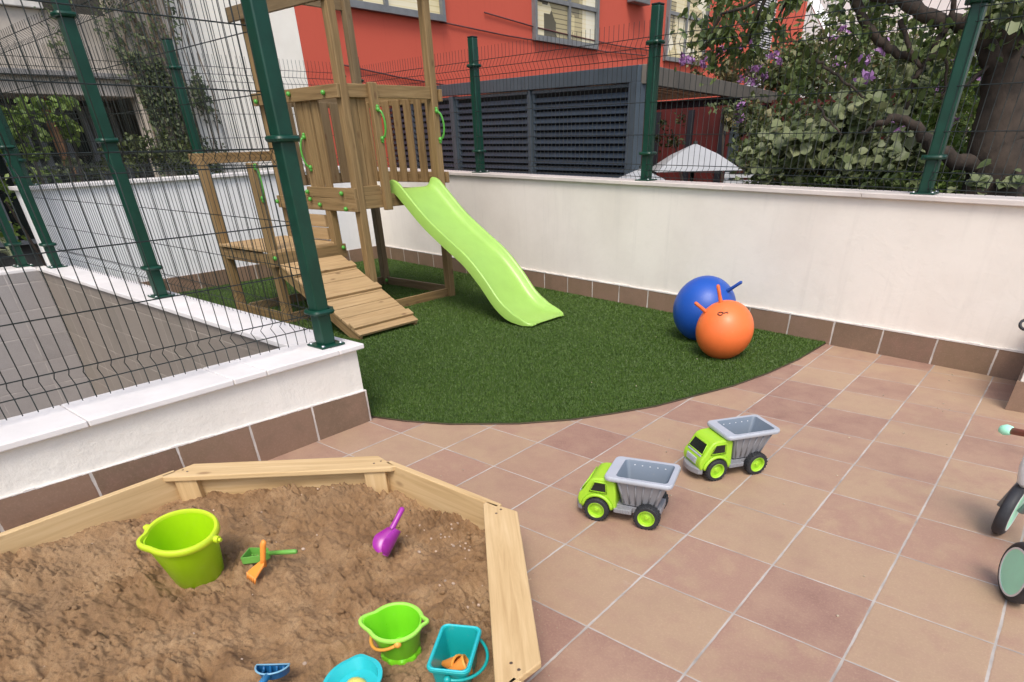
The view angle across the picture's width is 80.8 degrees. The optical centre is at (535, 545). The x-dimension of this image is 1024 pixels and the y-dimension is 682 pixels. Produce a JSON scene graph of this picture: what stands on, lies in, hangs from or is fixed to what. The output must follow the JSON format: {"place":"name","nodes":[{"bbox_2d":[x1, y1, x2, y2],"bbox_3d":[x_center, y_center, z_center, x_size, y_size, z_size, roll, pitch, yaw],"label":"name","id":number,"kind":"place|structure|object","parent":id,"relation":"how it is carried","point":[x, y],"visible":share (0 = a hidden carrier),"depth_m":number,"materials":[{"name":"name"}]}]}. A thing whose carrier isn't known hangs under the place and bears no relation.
{"place":"outdoors","nodes":[
{"label":"outdoors","id":0,"kind":"place"},
{"bbox_2d":[51,126,196,181],"bbox_3d":[-4.457,-4.234,6.535,1.424,0.538,0.959,-27,41,-33],"label":"shrub","id":1,"kind":"object","parent":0,"point":[153,155],"visible":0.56,"depth_m":6.53,"materials":[{"name":"green plant"}]},
{"bbox_2d":[0,482,494,681],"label":"sand","id":2,"kind":"structure","parent":0,"point":[30,647],"depth_m":1.91,"materials":[{"name":"beige sand"}]},
{"bbox_2d":[136,509,223,588],"bbox_3d":[-1.126,0.029,1.950,0.229,0.227,0.234,23,41,32],"label":"toy bucket","id":3,"kind":"object","parent":2,"relation":"on","point":[182,547],"visible":0.99,"depth_m":1.94,"materials":[{"name":"plastic"}]},
{"bbox_2d":[246,539,266,583],"bbox_3d":[-0.902,0.046,1.945,0.055,0.127,0.084,23,41,32],"label":"sand rake","id":4,"kind":"object","parent":2,"relation":"on","point":[253,572],"visible":1,"depth_m":1.95,"materials":[{"name":"orange plastic"}]},
{"bbox_2d":[44,487,482,666],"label":"pebbles","id":5,"kind":"object","parent":2,"relation":"on","point":[418,551],"visible":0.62,"depth_m":2.10,"materials":[{"name":"beige stone"}]},
{"bbox_2d":[241,548,297,563],"bbox_3d":[-0.887,0.028,2.018,0.185,0.044,0.063,1,34,4],"label":"toy shovel","id":6,"kind":"object","parent":2,"relation":"on","point":[246,558],"visible":0.88,"depth_m":2.01,"materials":[{"name":"green plastic"}]},
{"bbox_2d":[254,663,289,681],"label":"sand scoop","id":7,"kind":"object","parent":2,"relation":"on","point":[267,672],"visible":1,"depth_m":1.56,"materials":[{"name":"blue plastic"}]},
{"bbox_2d":[323,654,382,681],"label":"toy bucket","id":8,"kind":"object","parent":2,"relation":"on","point":[367,668],"visible":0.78,"depth_m":1.55,"materials":[{"name":"teal plastic"}]},
{"bbox_2d":[347,677,365,681],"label":"sand mould","id":9,"kind":"object","parent":8,"relation":"in","point":[355,679],"visible":1,"depth_m":1.51,"materials":[{"name":"yellow plastic"}]},
{"bbox_2d":[373,507,410,556],"bbox_3d":[-0.490,-0.049,2.046,0.106,0.139,0.162,23,41,32],"label":"sand scoop","id":10,"kind":"object","parent":2,"relation":"on","point":[384,540],"visible":1,"depth_m":2.03,"materials":[{"name":"purple plastic"}]},
{"bbox_2d":[358,602,428,665],"bbox_3d":[-0.377,0.249,1.647,0.160,0.137,0.153,23,41,32],"label":"toy bucket","id":11,"kind":"object","parent":2,"relation":"on","point":[393,630],"visible":1,"depth_m":1.65,"materials":[{"name":"green plastic"}]},
{"bbox_2d":[426,624,488,681],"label":"toy bucket","id":12,"kind":"object","parent":2,"relation":"on","point":[452,640],"visible":0.99,"depth_m":1.58,"materials":[{"name":"teal plastic"}]},
{"bbox_2d":[442,654,461,668],"bbox_3d":[-0.218,0.298,1.566,0.075,0.053,0.055,23,41,32],"label":"sand mould","id":13,"kind":"object","parent":12,"relation":"in","point":[448,663],"visible":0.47,"depth_m":1.55,"materials":[{"name":"orange plastic"}]},
{"bbox_2d":[448,654,472,674],"bbox_3d":[-0.193,0.309,1.525,0.075,0.054,0.053,-21,38,-26],"label":"sand mould","id":14,"kind":"object","parent":12,"relation":"in","point":[461,662],"visible":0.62,"depth_m":1.52,"materials":[{"name":"orange plastic"}]},
{"bbox_2d":[294,0,807,166],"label":"red building","id":15,"kind":"structure","parent":0,"point":[385,31],"depth_m":11.77,"materials":[{"name":"paint"}]},
{"bbox_2d":[350,0,446,21],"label":"window","id":16,"kind":"structure","parent":15,"relation":"in","point":[406,8],"depth_m":10.01,"materials":[{"name":"glass"}]},
{"bbox_2d":[531,0,599,49],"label":"window","id":17,"kind":"structure","parent":15,"relation":"in","point":[564,16],"depth_m":12.88,"materials":[{"name":"glass"}]},
{"bbox_2d":[663,0,709,65],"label":"window","id":18,"kind":"structure","parent":15,"relation":"in","point":[674,8],"depth_m":15.97,"materials":[{"name":"glass"}]},
{"bbox_2d":[268,344,1023,681],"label":"terrace floor","id":19,"kind":"structure","parent":0,"point":[738,574],"depth_m":2.30,"materials":[{"name":"tile"}]},
{"bbox_2d":[0,337,371,532],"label":"wall","id":20,"kind":"structure","parent":19,"relation":"on","point":[268,405],"depth_m":2.56,"materials":[{"name":"paint"}]},
{"bbox_2d":[0,0,344,419],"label":"fence","id":21,"kind":"object","parent":20,"relation":"on","point":[282,138],"visible":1,"depth_m":2.44,"materials":[{"name":"metal"}]},
{"bbox_2d":[8,166,377,292],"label":"back wall","id":22,"kind":"structure","parent":19,"relation":"on","point":[348,226],"depth_m":6.21,"materials":[{"name":"paint"}]},
{"bbox_2d":[0,38,337,185],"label":"fence","id":23,"kind":"object","parent":22,"relation":"on","point":[181,91],"visible":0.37,"depth_m":5.87,"materials":[{"name":"metal"}]},
{"bbox_2d":[0,456,540,681],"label":"sandbox","id":24,"kind":"object","parent":19,"relation":"on","point":[516,653],"visible":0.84,"depth_m":2.24,"materials":[{"name":"brown wood"}]},
{"bbox_2d":[178,258,825,422],"bbox_3d":[-0.888,-2.067,5.364,6.125,0.011,3.799,23,41,32],"label":"turf base","id":25,"kind":"object","parent":19,"relation":"on","point":[532,377],"visible":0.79,"depth_m":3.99,"materials":[{"name":"green plant"}]},
{"bbox_2d":[188,0,563,339],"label":"climbing frame","id":26,"kind":"object","parent":25,"relation":"on","point":[361,303],"visible":0.85,"depth_m":5.08,"materials":[{"name":"brown wood"}]},
{"bbox_2d":[371,343,825,424],"bbox_3d":[0.698,-0.957,3.644,3.269,0.009,0.552,-14,36,-18],"label":"turf edge","id":27,"kind":"object","parent":25,"relation":"on","point":[588,416],"visible":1,"depth_m":3.30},
{"bbox_2d":[673,276,741,339],"bbox_3d":[1.231,-1.735,4.383,0.445,0.434,0.445,1,34,4],"label":"hopper ball","id":28,"kind":"object","parent":25,"relation":"on","point":[701,291],"visible":0.71,"depth_m":4.23,"materials":[{"name":"plastic"}]},
{"bbox_2d":[694,284,753,358],"bbox_3d":[1.264,-1.493,3.995,0.374,0.461,0.374,23,41,32],"label":"hopper ball","id":29,"kind":"object","parent":25,"relation":"on","point":[724,329],"visible":1,"depth_m":3.90,"materials":[{"name":"plastic"}]},
{"bbox_2d":[577,456,680,529],"bbox_3d":[0.354,-0.213,2.365,0.383,0.207,0.196,11,36,19],"label":"toy truck","id":30,"kind":"object","parent":19,"relation":"on","point":[638,488],"visible":1,"depth_m":2.32,"materials":[{"name":"plastic"}]},
{"bbox_2d":[683,414,779,480],"bbox_3d":[0.852,-0.432,2.674,0.383,0.207,0.196,-10,35,-13],"label":"toy truck","id":31,"kind":"object","parent":19,"relation":"on","point":[716,449],"visible":1,"depth_m":2.62,"materials":[{"name":"plastic"}]},
{"bbox_2d":[991,424,1023,603],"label":"balance bike","id":32,"kind":"object","parent":19,"relation":"on","point":[1010,503],"visible":1,"depth_m":2.00,"materials":[{"name":"green plastic"}]},
{"bbox_2d":[1005,366,1023,412],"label":"wall pier","id":33,"kind":"structure","parent":19,"relation":"on","point":[1015,402],"depth_m":3.20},
{"bbox_2d":[652,141,741,180],"bbox_3d":[1.751,-3.349,7.156,0.880,2.445,0.880,1,34,3],"label":"parasol","id":34,"kind":"object","parent":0,"point":[669,160],"visible":0.49,"depth_m":6.33,"materials":[{"name":"fabric"}]},
{"bbox_2d":[724,172,758,182],"bbox_3d":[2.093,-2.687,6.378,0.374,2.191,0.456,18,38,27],"label":"slatted chair","id":35,"kind":"object","parent":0,"point":[726,176],"visible":0.18,"depth_m":5.67,"materials":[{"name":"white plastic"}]},
{"bbox_2d":[810,0,836,35],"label":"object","id":36,"kind":"object","parent":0,"point":[815,5],"visible":0.27,"depth_m":12.01,"materials":[{"name":"white"}]},
{"bbox_2d":[800,0,991,128],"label":"white building","id":37,"kind":"structure","parent":0,"point":[943,5],"depth_m":21.86,"materials":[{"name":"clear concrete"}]},
{"bbox_2d":[1018,319,1023,330],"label":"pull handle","id":38,"kind":"object","parent":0,"point":[1020,326],"visible":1,"depth_m":2.49,"materials":[{"name":"metal"}]},
{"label":"ground","id":39,"kind":"structure","parent":0,"visible":0},
{"bbox_2d":[0,266,95,419],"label":"wall","id":40,"kind":"structure","parent":39,"relation":"on","point":[25,331],"depth_m":5.65,"materials":[{"name":"stone"}]},
{"bbox_2d":[0,203,33,267],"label":"fence","id":41,"kind":"object","parent":40,"relation":"on","point":[12,236],"visible":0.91,"depth_m":5.42,"materials":[{"name":"metal"}]},
{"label":"garden ground","id":42,"kind":"structure","parent":0,"visible":0},
{"bbox_2d":[0,231,13,258],"bbox_3d":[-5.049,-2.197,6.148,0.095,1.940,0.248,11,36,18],"label":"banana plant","id":43,"kind":"object","parent":42,"relation":"on","point":[6,252],"visible":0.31,"depth_m":5.75,"materials":[{"name":"green plant"}]},
{"bbox_2d":[0,94,83,265],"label":"shrub","id":44,"kind":"object","parent":42,"relation":"on","point":[15,227],"visible":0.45,"depth_m":5.62,"materials":[{"name":"green plant"}]},
{"bbox_2d":[0,0,307,266],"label":"beige building","id":45,"kind":"structure","parent":42,"relation":"on","point":[286,35],"depth_m":7.96,"materials":[{"name":"paint"}]},
{"bbox_2d":[0,104,48,244],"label":"window","id":46,"kind":"structure","parent":45,"relation":"in","point":[4,169],"depth_m":7.75,"materials":[{"name":"glass"}]},
{"bbox_2d":[28,106,108,182],"bbox_3d":[-6.182,-5.034,8.139,0.120,1.500,0.640,23,41,32],"label":"window","id":47,"kind":"structure","parent":45,"relation":"in","point":[74,108],"depth_m":7.99,"materials":[{"name":"glass"}]},
{"bbox_2d":[83,106,134,179],"bbox_3d":[-5.862,-5.260,8.466,0.120,1.500,0.320,23,41,32],"label":"window","id":48,"kind":"structure","parent":45,"relation":"in","point":[111,110],"depth_m":8.19,"materials":[{"name":"glass"}]},
{"bbox_2d":[34,0,226,176],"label":"wall vine","id":49,"kind":"object","parent":45,"relation":"attached to","point":[162,111],"depth_m":7.58,"materials":[{"name":"green plant"}]},
{"bbox_2d":[389,64,800,182],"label":"outbuilding","id":50,"kind":"structure","parent":42,"relation":"on","point":[538,92],"depth_m":7.22,"materials":[{"name":"grey metal"}]},
{"bbox_2d":[619,166,664,179],"bbox_3d":[1.083,-2.872,6.642,0.800,2.251,0.800,1,34,3],"label":"parasol","id":51,"kind":"object","parent":42,"relation":"on","point":[636,174],"visible":0.16,"depth_m":5.95,"materials":[{"name":"fabric"}]},
{"bbox_2d":[377,167,1023,380],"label":"boundary wall","id":52,"kind":"structure","parent":42,"relation":"on","point":[937,279],"depth_m":4.33,"materials":[{"name":"paint"}]},
{"bbox_2d":[358,0,1023,195],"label":"fence","id":53,"kind":"object","parent":52,"relation":"on","point":[935,156],"visible":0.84,"depth_m":4.18,"materials":[{"name":"metal"}]},
{"bbox_2d":[641,91,900,182],"bbox_3d":[3.028,-6.333,11.116,0.131,2.960,7.452,-25,40,-31],"label":"garden fence","id":54,"kind":"object","parent":42,"relation":"on","point":[659,157],"visible":0.09,"depth_m":10.68,"materials":[{"name":"metal"}]},
{"bbox_2d":[679,12,981,160],"bbox_3d":[4.030,-5.604,8.928,4.530,4.132,8.661,9,35,15],"label":"bougainvillea","id":55,"kind":"object","parent":42,"relation":"on","point":[723,76],"visible":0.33,"depth_m":10.08,"materials":[{"name":"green plant"}]},
{"bbox_2d":[670,0,1023,196],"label":"tree","id":56,"kind":"object","parent":42,"relation":"on","point":[1011,34],"visible":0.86,"depth_m":4.22,"materials":[{"name":"green plant"}]},
{"bbox_2d":[743,167,957,193],"bbox_3d":[2.559,-1.988,5.245,1.832,2.272,0.855,-1,34,1],"label":"shrub","id":57,"kind":"object","parent":42,"relation":"on","point":[888,182],"visible":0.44,"depth_m":4.56,"materials":[{"name":"green plant"}]},
{"bbox_2d":[726,20,992,193],"bbox_3d":[4.519,-4.743,7.558,4.731,4.223,2.945,5,34,9],"label":"hedge","id":58,"kind":"object","parent":42,"relation":"on","point":[890,78],"visible":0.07,"depth_m":7.17,"materials":[{"name":"green plant"}]},
{"bbox_2d":[888,59,981,193],"bbox_3d":[3.522,-2.536,5.286,0.944,3.096,2.142,23,41,32],"label":"shrub","id":59,"kind":"object","parent":42,"relation":"on","point":[957,138],"visible":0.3,"depth_m":4.66,"materials":[{"name":"green plant"}]},
{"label":"light well floor","id":60,"kind":"structure","parent":0,"visible":0},
{"bbox_2d":[37,264,314,394],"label":"wall","id":61,"kind":"structure","parent":60,"relation":"on","point":[65,305],"depth_m":4.47,"materials":[{"name":"stone"}]},
{"bbox_2d":[0,0,310,330],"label":"fence","id":62,"kind":"object","parent":61,"relation":"on","point":[69,15],"visible":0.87,"depth_m":3.72,"materials":[{"name":"metal"}]}
]}

